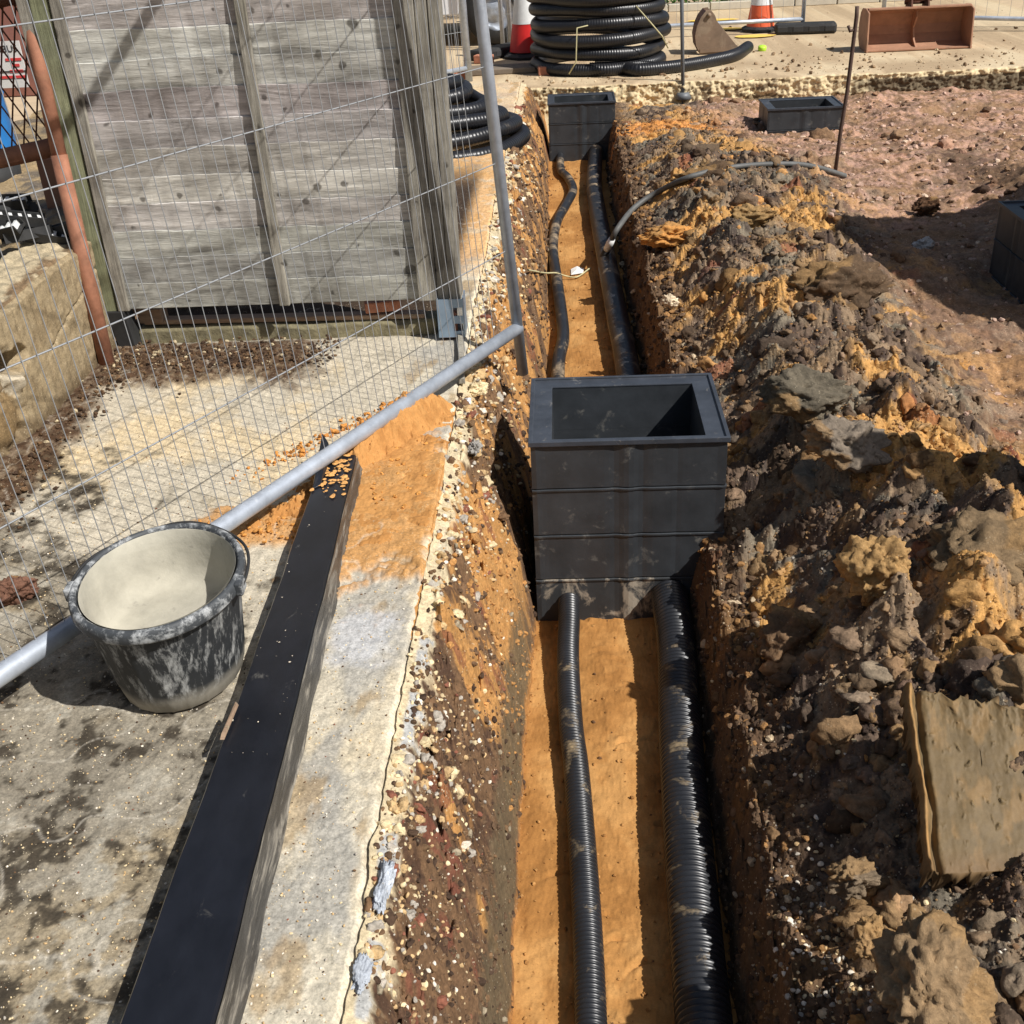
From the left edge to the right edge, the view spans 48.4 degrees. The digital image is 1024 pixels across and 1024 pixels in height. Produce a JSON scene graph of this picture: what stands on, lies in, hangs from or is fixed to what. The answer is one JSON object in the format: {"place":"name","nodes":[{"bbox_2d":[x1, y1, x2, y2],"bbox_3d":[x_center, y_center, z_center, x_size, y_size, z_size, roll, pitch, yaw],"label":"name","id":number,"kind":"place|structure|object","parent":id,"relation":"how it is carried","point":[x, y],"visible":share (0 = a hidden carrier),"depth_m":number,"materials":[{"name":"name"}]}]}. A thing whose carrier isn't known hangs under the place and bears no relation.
{"place":"outdoors","nodes":[
{"label":"outdoors","id":0,"kind":"place"},
{"bbox_2d":[0,110,64,258],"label":"yard ground","id":1,"kind":"structure","parent":0,"point":[23,183],"depth_m":4.88,"materials":[{"name":"concrete"}]},
{"bbox_2d":[0,90,21,182],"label":"blue drum","id":2,"kind":"object","parent":1,"relation":"on","point":[5,174],"visible":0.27,"depth_m":4.90,"materials":[{"name":"plastic"}]},
{"bbox_2d":[0,202,38,211],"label":"metal bracket","id":3,"kind":"object","parent":1,"relation":"on","point":[33,207],"visible":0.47,"depth_m":3.98,"materials":[{"name":"black metal"}]},
{"bbox_2d":[0,193,32,209],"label":"metal bracket","id":4,"kind":"object","parent":3,"relation":"on","point":[15,204],"visible":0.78,"depth_m":3.96,"materials":[{"name":"black metal"}]},
{"bbox_2d":[0,5,61,208],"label":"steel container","id":5,"kind":"object","parent":1,"relation":"on","point":[47,163],"visible":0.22,"depth_m":4.88,"materials":[{"name":"metal"}]},
{"bbox_2d":[0,41,29,87],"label":"notice board","id":6,"kind":"object","parent":5,"relation":"attached to","point":[19,65],"visible":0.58,"depth_m":4.17,"materials":[{"name":"plastic"}]},
{"bbox_2d":[111,309,137,341],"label":"site ground","id":7,"kind":"structure","parent":0,"point":[135,318],"depth_m":6.90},
{"bbox_2d":[0,82,520,1023],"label":"concrete path","id":8,"kind":"structure","parent":0,"point":[62,686],"depth_m":2.31,"materials":[{"name":"concrete"}]},
{"bbox_2d":[0,575,39,605],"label":"brick lump","id":9,"kind":"object","parent":8,"relation":"on","point":[24,589],"visible":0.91,"depth_m":2.64,"materials":[{"name":"brick"}]},
{"bbox_2d":[0,0,114,365],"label":"rusty cage","id":10,"kind":"object","parent":8,"relation":"on","point":[46,147],"visible":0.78,"depth_m":3.78,"materials":[{"name":"metal"}]},
{"bbox_2d":[0,241,115,457],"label":"wall","id":11,"kind":"structure","parent":8,"relation":"on","point":[23,341],"depth_m":3.55,"materials":[{"name":"concrete"}]},
{"bbox_2d":[1,224,53,243],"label":"metal bracket","id":12,"kind":"object","parent":11,"relation":"on","point":[25,234],"visible":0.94,"depth_m":3.79,"materials":[{"name":"grey metal"}]},
{"bbox_2d":[0,216,25,238],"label":"metal bracket","id":13,"kind":"object","parent":12,"relation":"on","point":[18,223],"visible":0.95,"depth_m":3.74,"materials":[{"name":"black metal"}]},
{"bbox_2d":[0,209,46,226],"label":"metal bracket","id":14,"kind":"object","parent":12,"relation":"on","point":[35,219],"visible":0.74,"depth_m":3.80,"materials":[{"name":"black metal"}]},
{"bbox_2d":[23,226,69,244],"bbox_3d":[-1.574,-0.934,3.833,0.166,0.084,0.057,-6,29,-6],"label":"metal bracket","id":15,"kind":"object","parent":11,"relation":"on","point":[54,238],"visible":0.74,"depth_m":3.82,"materials":[{"name":"black metal"}]},
{"bbox_2d":[52,221,68,235],"bbox_3d":[-1.552,-0.958,3.874,0.164,0.078,0.053,8,31,19],"label":"metal bracket","id":16,"kind":"object","parent":11,"relation":"on","point":[58,228],"visible":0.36,"depth_m":3.84,"materials":[{"name":"black metal"}]},
{"bbox_2d":[15,0,141,346],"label":"timber fence post","id":17,"kind":"object","parent":8,"relation":"on","point":[48,46],"visible":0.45,"depth_m":3.77,"materials":[{"name":"green wood"}]},
{"bbox_2d":[63,521,249,712],"bbox_3d":[-0.693,0.225,2.305,0.358,0.269,0.389,-1,29,3],"label":"builders bucket","id":18,"kind":"object","parent":8,"relation":"on","point":[156,613],"visible":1,"depth_m":2.28,"materials":[{"name":"plastic"}]},
{"bbox_2d":[0,334,340,531],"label":"fence debris","id":19,"kind":"object","parent":8,"relation":"on","point":[157,352],"visible":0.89,"depth_m":3.90,"materials":[{"name":"gravel"}]},
{"bbox_2d":[0,414,410,1023],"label":"slab grit","id":20,"kind":"object","parent":8,"relation":"on","point":[168,768],"visible":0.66,"depth_m":2.05,"materials":[{"name":"gravel"}]},
{"bbox_2d":[120,434,362,1023],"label":"plastic beam","id":21,"kind":"structure","parent":8,"relation":"on","point":[199,963],"depth_m":1.94,"materials":[{"name":"black plastic"}]},
{"bbox_2d":[232,454,351,721],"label":"sand crumbs","id":22,"kind":"object","parent":21,"relation":"on","point":[339,466],"visible":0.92,"depth_m":3.00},
{"bbox_2d":[0,0,527,687],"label":"fence panel","id":23,"kind":"object","parent":8,"relation":"on","point":[36,650],"visible":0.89,"depth_m":2.80,"materials":[{"name":"metal"}]},
{"bbox_2d":[140,310,437,343],"bbox_3d":[-0.808,-0.671,4.132,1.080,0.063,0.096,-1,29,3],"label":"gravel board","id":24,"kind":"object","parent":8,"relation":"on","point":[162,331],"visible":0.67,"depth_m":4.10,"materials":[{"name":"concrete"}]},
{"bbox_2d":[137,308,167,322],"bbox_3d":[-1.301,-0.718,4.122,0.090,0.055,0.060,1,29,8],"label":"timber block","id":25,"kind":"object","parent":24,"relation":"on","point":[158,315],"depth_m":4.10,"materials":[{"name":"brown wood"}]},
{"bbox_2d":[145,310,425,324],"bbox_3d":[-0.820,-0.704,4.112,1.020,0.029,0.050,-1,29,3],"label":"broken plank","id":26,"kind":"object","parent":24,"relation":"on","point":[234,318],"visible":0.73,"depth_m":4.10,"materials":[{"name":"wood"}]},
{"bbox_2d":[364,300,401,313],"bbox_3d":[-0.462,-0.743,4.075,0.130,0.038,0.060,-7,29,-7],"label":"brick","id":27,"kind":"object","parent":26,"relation":"on","point":[388,306],"visible":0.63,"depth_m":4.05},
{"bbox_2d":[141,299,436,324],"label":"soil bank","id":28,"kind":"structure","parent":8,"relation":"on","point":[266,308],"depth_m":4.38,"materials":[{"name":"soil"}]},
{"bbox_2d":[225,400,393,483],"bbox_3d":[-0.557,-0.214,3.344,0.129,0.023,0.696,18,36,33],"label":"sand heap","id":29,"kind":"object","parent":8,"relation":"on","point":[301,451],"visible":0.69,"depth_m":3.33,"materials":[{"name":"sand"}]},
{"bbox_2d":[198,427,432,546],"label":"sand crumbs","id":30,"kind":"object","parent":8,"relation":"on","point":[260,530],"visible":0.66,"depth_m":2.92,"materials":[{"name":"sand"}]},
{"bbox_2d":[243,391,455,639],"bbox_3d":[-0.530,-0.072,2.991,0.668,0.123,1.250,-1,29,3],"label":"sand heap","id":31,"kind":"object","parent":8,"relation":"on","point":[406,428],"visible":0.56,"depth_m":3.12,"materials":[{"name":"sand"}]},
{"bbox_2d":[403,0,466,337],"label":"timber fence post","id":32,"kind":"object","parent":8,"relation":"on","point":[448,162],"visible":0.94,"depth_m":3.74,"materials":[{"name":"grey wood"}]},
{"bbox_2d":[49,0,428,310],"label":"wooden fence panel","id":33,"kind":"object","parent":32,"relation":"attached to","point":[95,96],"visible":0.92,"depth_m":3.75,"materials":[{"name":"wood"}]},
{"bbox_2d":[457,295,464,383],"bbox_3d":[-0.184,-0.649,4.070,0.024,0.022,0.940,-4,29,-1],"label":"timber strip","id":34,"kind":"object","parent":8,"relation":"on","point":[461,377],"visible":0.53,"depth_m":3.92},
{"bbox_2d":[447,73,530,158],"bbox_3d":[-0.543,-2.491,7.139,1.308,0.443,1.159,-1,29,3],"label":"duct coil","id":35,"kind":"object","parent":8,"relation":"on","point":[476,116],"visible":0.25,"depth_m":6.97,"materials":[{"name":"plastic"}]},
{"bbox_2d":[342,83,549,1023],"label":"trench side","id":36,"kind":"object","parent":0,"point":[363,1009],"visible":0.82,"depth_m":2.56,"materials":[{"name":"soil"}]},
{"bbox_2d":[350,952,373,994],"bbox_3d":[-0.225,0.695,1.713,0.031,0.034,0.077,-1,29,3],"label":"pale stone","id":37,"kind":"object","parent":36,"relation":"on","point":[362,968],"visible":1,"depth_m":1.70,"materials":[{"name":"stone"}]},
{"bbox_2d":[372,858,396,914],"bbox_3d":[-0.210,0.612,1.858,0.033,0.029,0.120,-1,29,3],"label":"pale stone","id":38,"kind":"object","parent":36,"relation":"on","point":[387,871],"visible":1,"depth_m":1.85,"materials":[{"name":"stone"}]},
{"bbox_2d":[357,105,532,1010],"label":"rubble lumps","id":39,"kind":"object","parent":36,"relation":"on","point":[376,952],"visible":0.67,"depth_m":2.29,"materials":[{"name":"stone"}]},
{"bbox_2d":[354,134,542,1023],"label":"rubble stones","id":40,"kind":"object","parent":36,"relation":"on","point":[398,783],"visible":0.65,"depth_m":2.46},
{"bbox_2d":[353,110,550,1023],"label":"wall crumbs","id":41,"kind":"object","parent":36,"relation":"on","point":[426,847],"depth_m":2.69,"materials":[{"name":"soil"}]},
{"bbox_2d":[467,438,482,455],"bbox_3d":[-0.109,-0.190,3.324,0.052,0.041,0.087,-1,29,3],"label":"pale stone","id":42,"kind":"object","parent":36,"relation":"on","point":[475,447],"visible":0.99,"depth_m":3.30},
{"bbox_2d":[468,381,488,396],"bbox_3d":[-0.110,-0.400,3.678,0.071,0.054,0.057,-1,29,3],"label":"pale stone","id":43,"kind":"object","parent":36,"relation":"on","point":[478,388],"visible":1,"depth_m":3.66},
{"bbox_2d":[5,0,1023,121],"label":"road","id":44,"kind":"structure","parent":0,"point":[18,102],"depth_m":10.38,"materials":[{"name":"asphalt"}]},
{"bbox_2d":[665,0,733,6],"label":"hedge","id":45,"kind":"object","parent":44,"relation":"on","point":[667,1],"visible":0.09,"depth_m":14.43,"materials":[{"name":"green plant"}]},
{"bbox_2d":[882,0,1023,20],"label":"fence panel","id":46,"kind":"object","parent":44,"relation":"on","point":[1002,18],"visible":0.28,"depth_m":11.25,"materials":[{"name":"metal"}]},
{"bbox_2d":[511,154,737,1023],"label":"trench sand bed","id":47,"kind":"object","parent":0,"point":[625,890],"visible":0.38,"depth_m":2.85,"materials":[{"name":"sand"}]},
{"bbox_2d":[527,267,590,277],"bbox_3d":[0.200,-1.281,5.998,0.142,0.395,1.267,6,30,16],"label":"draw cord","id":48,"kind":"object","parent":47,"relation":"on","point":[558,273],"visible":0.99,"depth_m":6.35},
{"bbox_2d":[548,153,576,377],"bbox_3d":[0.282,-1.393,6.538,0.176,0.067,6.061,-1,29,4],"label":"corrugated duct","id":49,"kind":"object","parent":47,"relation":"on","point":[560,353],"visible":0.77,"depth_m":6.32,"materials":[{"name":"plastic"}]},
{"bbox_2d":[571,266,583,274],"bbox_3d":[0.378,-1.399,6.582,0.075,0.018,0.120,-1,29,3],"label":"paper scrap","id":50,"kind":"object","parent":47,"relation":"on","point":[576,270],"visible":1,"depth_m":6.57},
{"bbox_2d":[547,91,615,161],"bbox_3d":[0.565,-3.116,9.232,0.540,0.472,0.432,-1,29,3],"label":"inspection chamber","id":51,"kind":"object","parent":47,"relation":"on","point":[580,124],"visible":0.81,"depth_m":9.05,"materials":[{"name":"black plastic"}]},
{"bbox_2d":[557,592,607,1023],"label":"corrugated duct","id":52,"kind":"object","parent":47,"relation":"on","point":[590,1004],"visible":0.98,"depth_m":2.67,"materials":[{"name":"plastic"}]},
{"bbox_2d":[586,144,640,375],"bbox_3d":[0.550,-1.420,6.513,0.166,0.130,6.064,-1,29,3],"label":"corrugated duct","id":53,"kind":"object","parent":47,"relation":"on","point":[625,355],"visible":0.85,"depth_m":6.14,"materials":[{"name":"plastic"}]},
{"bbox_2d":[528,373,730,620],"bbox_3d":[0.357,-0.049,3.612,0.578,0.629,0.482,-1,29,3],"label":"inspection chamber","id":54,"kind":"object","parent":47,"relation":"on","point":[628,474],"visible":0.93,"depth_m":3.42,"materials":[{"name":"black plastic"}]},
{"bbox_2d":[651,579,732,1023],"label":"corrugated duct","id":55,"kind":"object","parent":47,"relation":"on","point":[700,990],"visible":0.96,"depth_m":2.61,"materials":[{"name":"plastic"}]},
{"bbox_2d":[443,0,1023,133],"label":"pavement","id":56,"kind":"structure","parent":0,"point":[757,82],"depth_m":9.90,"materials":[{"name":"concrete"}]},
{"bbox_2d":[444,0,472,81],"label":"fence panel","id":57,"kind":"object","parent":56,"relation":"on","point":[464,32],"visible":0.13,"depth_m":9.93,"materials":[{"name":"metal"}]},
{"bbox_2d":[442,0,513,44],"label":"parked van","id":58,"kind":"object","parent":56,"relation":"on","point":[493,17],"visible":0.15,"depth_m":12.07,"materials":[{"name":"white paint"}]},
{"bbox_2d":[473,54,493,63],"bbox_3d":[-0.274,-4.398,11.045,0.180,0.075,0.100,7,31,18],"label":"brick","id":59,"kind":"object","parent":56,"relation":"on","point":[476,57],"visible":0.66,"depth_m":11.02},
{"bbox_2d":[470,42,510,60],"bbox_3d":[-0.151,-4.597,11.364,0.224,0.100,0.620,21,37,36],"label":"fence foot block","id":60,"kind":"object","parent":56,"relation":"on","point":[500,50],"depth_m":11.26,"materials":[{"name":"black rubber"}]},
{"bbox_2d":[472,63,537,75],"bbox_3d":[-0.066,-4.077,10.476,0.620,0.050,0.300,-3,29,1],"label":"rubber mat","id":61,"kind":"object","parent":56,"relation":"on","point":[515,68],"visible":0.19,"depth_m":10.35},
{"bbox_2d":[506,0,511,41],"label":"fence tube","id":62,"kind":"object","parent":56,"relation":"on","point":[509,14],"depth_m":11.71,"materials":[{"name":"metal"}]},
{"bbox_2d":[504,0,534,60],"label":"traffic cone","id":63,"kind":"object","parent":56,"relation":"on","point":[522,41],"visible":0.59,"depth_m":11.06,"materials":[{"name":"plastic"}]},
{"bbox_2d":[498,0,585,43],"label":"fence panel","id":64,"kind":"object","parent":56,"relation":"on","point":[501,22],"visible":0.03,"depth_m":11.61,"materials":[{"name":"metal"}]},
{"bbox_2d":[538,66,548,75],"bbox_3d":[0.295,-3.957,10.200,0.120,0.075,0.090,-4,29,-2],"label":"brick","id":65,"kind":"object","parent":56,"relation":"on","point":[542,71],"visible":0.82,"depth_m":10.16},
{"bbox_2d":[527,0,753,76],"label":"duct coil","id":66,"kind":"object","parent":56,"relation":"on","point":[620,25],"visible":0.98,"depth_m":9.94,"materials":[{"name":"plastic"}]},
{"bbox_2d":[674,0,691,103],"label":"steel stake","id":67,"kind":"object","parent":56,"relation":"on","point":[681,95],"visible":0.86,"depth_m":9.49,"materials":[{"name":"grey metal"}]},
{"bbox_2d":[692,7,737,53],"bbox_3d":[1.951,-4.610,10.880,0.430,0.382,0.330,-1,29,3],"label":"digger bucket","id":68,"kind":"object","parent":56,"relation":"on","point":[710,34],"visible":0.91,"depth_m":10.79,"materials":[{"name":"metal"}]},
{"bbox_2d":[689,18,774,37],"bbox_3d":[2.406,-5.317,12.488,0.616,0.001,1.838,-6,29,-4],"label":"road marking","id":69,"kind":"object","parent":56,"relation":"on","point":[752,35],"visible":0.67,"depth_m":11.88,"materials":[{"name":"yellow paint"}]},
{"bbox_2d":[741,0,774,32],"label":"traffic cone","id":70,"kind":"object","parent":56,"relation":"on","point":[758,6],"visible":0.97,"depth_m":12.04,"materials":[{"name":"plastic"}]},
{"bbox_2d":[505,10,1017,85],"bbox_3d":[2.768,-4.975,11.847,5.513,0.048,5.245,-1,29,3],"label":"pavement grit","id":71,"kind":"object","parent":56,"relation":"on","point":[787,66],"visible":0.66,"depth_m":9.94,"materials":[{"name":"gravel"}]},
{"bbox_2d":[663,0,904,11],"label":"kerb edging","id":72,"kind":"object","parent":56,"relation":"on","point":[718,5],"visible":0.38,"depth_m":14.12,"materials":[{"name":"concrete"}]},
{"bbox_2d":[774,21,836,34],"bbox_3d":[3.055,-5.042,11.851,0.620,0.100,0.224,2,30,9],"label":"fence foot block","id":73,"kind":"object","parent":56,"relation":"on","point":[811,27],"depth_m":11.77,"materials":[{"name":"black rubber"}]},
{"bbox_2d":[670,0,805,27],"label":"fence panel","id":74,"kind":"object","parent":73,"relation":"on","point":[756,21],"visible":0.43,"depth_m":11.91,"materials":[{"name":"metal"}]},
{"bbox_2d":[858,0,974,52],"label":"digger bucket","id":75,"kind":"object","parent":56,"relation":"on","point":[909,26],"visible":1,"depth_m":10.59,"materials":[{"name":"metal"}]},
{"bbox_2d":[758,45,766,50],"bbox_3d":[2.393,-4.434,10.884,0.080,0.058,0.082,-1,29,3],"label":"line reel","id":76,"kind":"object","parent":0,"point":[762,47],"visible":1,"depth_m":10.86,"materials":[{"name":"plastic"}]},
{"bbox_2d":[606,86,1023,1023],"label":"dug ground","id":77,"kind":"structure","parent":0,"point":[1002,372],"depth_m":3.56,"materials":[{"name":"soil"}]},
{"bbox_2d":[636,221,693,247],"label":"clay lump","id":78,"kind":"object","parent":77,"relation":"on","point":[667,234],"visible":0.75,"depth_m":5.71,"materials":[{"name":"soil"}]},
{"bbox_2d":[661,293,679,308],"bbox_3d":[0.679,-0.905,4.881,0.075,0.068,0.050,12,33,25],"label":"pale stone","id":79,"kind":"object","parent":77,"relation":"on","point":[670,300],"visible":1,"depth_m":4.87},
{"bbox_2d":[670,160,736,185],"bbox_3d":[1.129,-1.876,6.413,0.344,0.193,0.359,-25,36,-34],"label":"clay lump","id":80,"kind":"object","parent":77,"relation":"on","point":[715,168],"visible":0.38,"depth_m":6.38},
{"bbox_2d":[600,161,846,256],"bbox_3d":[1.234,-1.776,6.583,1.528,0.474,0.259,-9,30,-10],"label":"hose","id":81,"kind":"object","parent":77,"relation":"on","point":[610,241],"visible":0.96,"depth_m":6.46,"materials":[{"name":"black plastic"}]},
{"bbox_2d":[605,120,860,1023],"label":"wall crumbs","id":82,"kind":"object","parent":77,"relation":"on","point":[823,1012],"depth_m":2.75,"materials":[{"name":"soil"}]},
{"bbox_2d":[730,203,777,228],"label":"clay lump","id":83,"kind":"object","parent":77,"relation":"on","point":[755,216],"visible":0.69,"depth_m":5.26,"materials":[{"name":"soil"}]},
{"bbox_2d":[757,603,820,668],"bbox_3d":[0.705,0.318,2.857,0.188,0.159,0.202,-1,29,3],"label":"clay lump","id":84,"kind":"object","parent":77,"relation":"on","point":[784,630],"visible":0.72,"depth_m":2.81,"materials":[{"name":"soil"}]},
{"bbox_2d":[780,362,798,371],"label":"clay lump","id":85,"kind":"object","parent":77,"relation":"on","point":[789,365],"visible":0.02,"depth_m":3.67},
{"bbox_2d":[758,96,842,133],"bbox_3d":[2.163,-2.921,8.566,0.562,0.315,0.432,-1,29,3],"label":"inspection chamber","id":86,"kind":"object","parent":77,"relation":"on","point":[790,114],"visible":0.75,"depth_m":8.37,"materials":[{"name":"black plastic"}]},
{"bbox_2d":[755,363,851,423],"bbox_3d":[0.889,-0.349,3.453,0.282,0.187,0.154,-1,29,3],"label":"clay lump","id":87,"kind":"object","parent":77,"relation":"on","point":[801,393],"visible":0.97,"depth_m":3.42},
{"bbox_2d":[625,105,1006,933],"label":"soil clods","id":88,"kind":"object","parent":77,"relation":"on","point":[963,675],"visible":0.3,"depth_m":2.95,"materials":[{"name":"soil"}]},
{"bbox_2d":[612,105,1023,1023],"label":"soil clods","id":89,"kind":"object","parent":77,"relation":"on","point":[782,681],"visible":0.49,"depth_m":3.37,"materials":[{"name":"soil"}]},
{"bbox_2d":[785,254,894,309],"bbox_3d":[1.257,-0.858,4.405,0.430,0.252,0.240,-1,29,3],"label":"clay lump","id":90,"kind":"object","parent":77,"relation":"on","point":[857,281],"visible":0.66,"depth_m":4.33,"materials":[{"name":"soil"}]},
{"bbox_2d":[834,6,858,169],"bbox_3d":[1.960,-2.416,6.707,0.069,1.037,0.023,-1,29,3],"label":"steel stake","id":91,"kind":"object","parent":77,"relation":"in","point":[854,31],"visible":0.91,"depth_m":6.65,"materials":[{"name":"metal"}]},
{"bbox_2d":[801,412,892,473],"bbox_3d":[0.919,-0.185,3.115,0.242,0.132,0.175,-1,29,3],"label":"clay lump","id":92,"kind":"object","parent":77,"relation":"on","point":[840,444],"visible":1,"depth_m":3.08,"materials":[{"name":"soil"}]},
{"bbox_2d":[824,855,886,900],"bbox_3d":[0.636,0.683,2.124,0.110,0.076,0.078,-15,31,-20],"label":"clay lump","id":93,"kind":"object","parent":77,"relation":"on","point":[852,877],"visible":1,"depth_m":2.11,"materials":[{"name":"soil"}]},
{"bbox_2d":[700,89,1023,439],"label":"hardcore rubble","id":94,"kind":"object","parent":77,"relation":"on","point":[914,144],"visible":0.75,"depth_m":6.74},
{"bbox_2d":[702,96,1023,303],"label":"soil clods","id":95,"kind":"object","parent":77,"relation":"on","point":[896,255],"visible":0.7,"depth_m":7.13,"materials":[{"name":"soil"}]},
{"bbox_2d":[844,913,883,962],"bbox_3d":[0.624,0.745,1.973,0.074,0.085,0.079,15,34,29],"label":"clay lump","id":96,"kind":"object","parent":77,"relation":"on","point":[867,930],"visible":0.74,"depth_m":1.96,"materials":[{"name":"soil"}]},
{"bbox_2d":[833,534,911,606],"bbox_3d":[0.843,0.134,2.639,0.148,0.173,0.178,-16,32,-22],"label":"clay lump","id":97,"kind":"object","parent":77,"relation":"on","point":[869,567],"visible":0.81,"depth_m":2.61,"materials":[{"name":"soil"}]},
{"bbox_2d":[798,617,1023,1023],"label":"soil clods","id":98,"kind":"object","parent":77,"relation":"on","point":[1005,672],"visible":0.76,"depth_m":2.35,"materials":[{"name":"soil"}]},
{"bbox_2d":[911,236,934,249],"bbox_3d":[1.957,-1.270,5.418,0.103,0.081,0.092,-11,30,-13],"label":"pale stone","id":99,"kind":"object","parent":77,"relation":"on","point":[928,242],"visible":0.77,"depth_m":5.40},
{"bbox_2d":[911,196,941,215],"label":"clay lump","id":100,"kind":"object","parent":77,"relation":"on","point":[923,206],"visible":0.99,"depth_m":5.98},
{"bbox_2d":[870,903,997,1023],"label":"clay boulder","id":101,"kind":"object","parent":77,"relation":"on","point":[929,970],"visible":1,"depth_m":1.73,"materials":[{"name":"soil"}]},
{"bbox_2d":[899,682,1023,890],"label":"clay slab","id":102,"kind":"object","parent":77,"relation":"on","point":[967,791],"depth_m":2.13,"materials":[{"name":"soil"}]},
{"bbox_2d":[919,505,1023,585],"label":"clay lump","id":103,"kind":"object","parent":77,"relation":"on","point":[999,535],"visible":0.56,"depth_m":2.58,"materials":[{"name":"soil"}]},
{"bbox_2d":[989,200,1023,303],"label":"inspection chamber","id":104,"kind":"object","parent":77,"relation":"on","point":[1006,269],"visible":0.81,"depth_m":4.82,"materials":[{"name":"black plastic"}]},
{"bbox_2d":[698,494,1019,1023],"bbox_3d":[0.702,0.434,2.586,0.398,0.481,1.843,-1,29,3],"label":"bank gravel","id":105,"kind":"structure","parent":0,"point":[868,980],"depth_m":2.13,"materials":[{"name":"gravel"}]}
]}

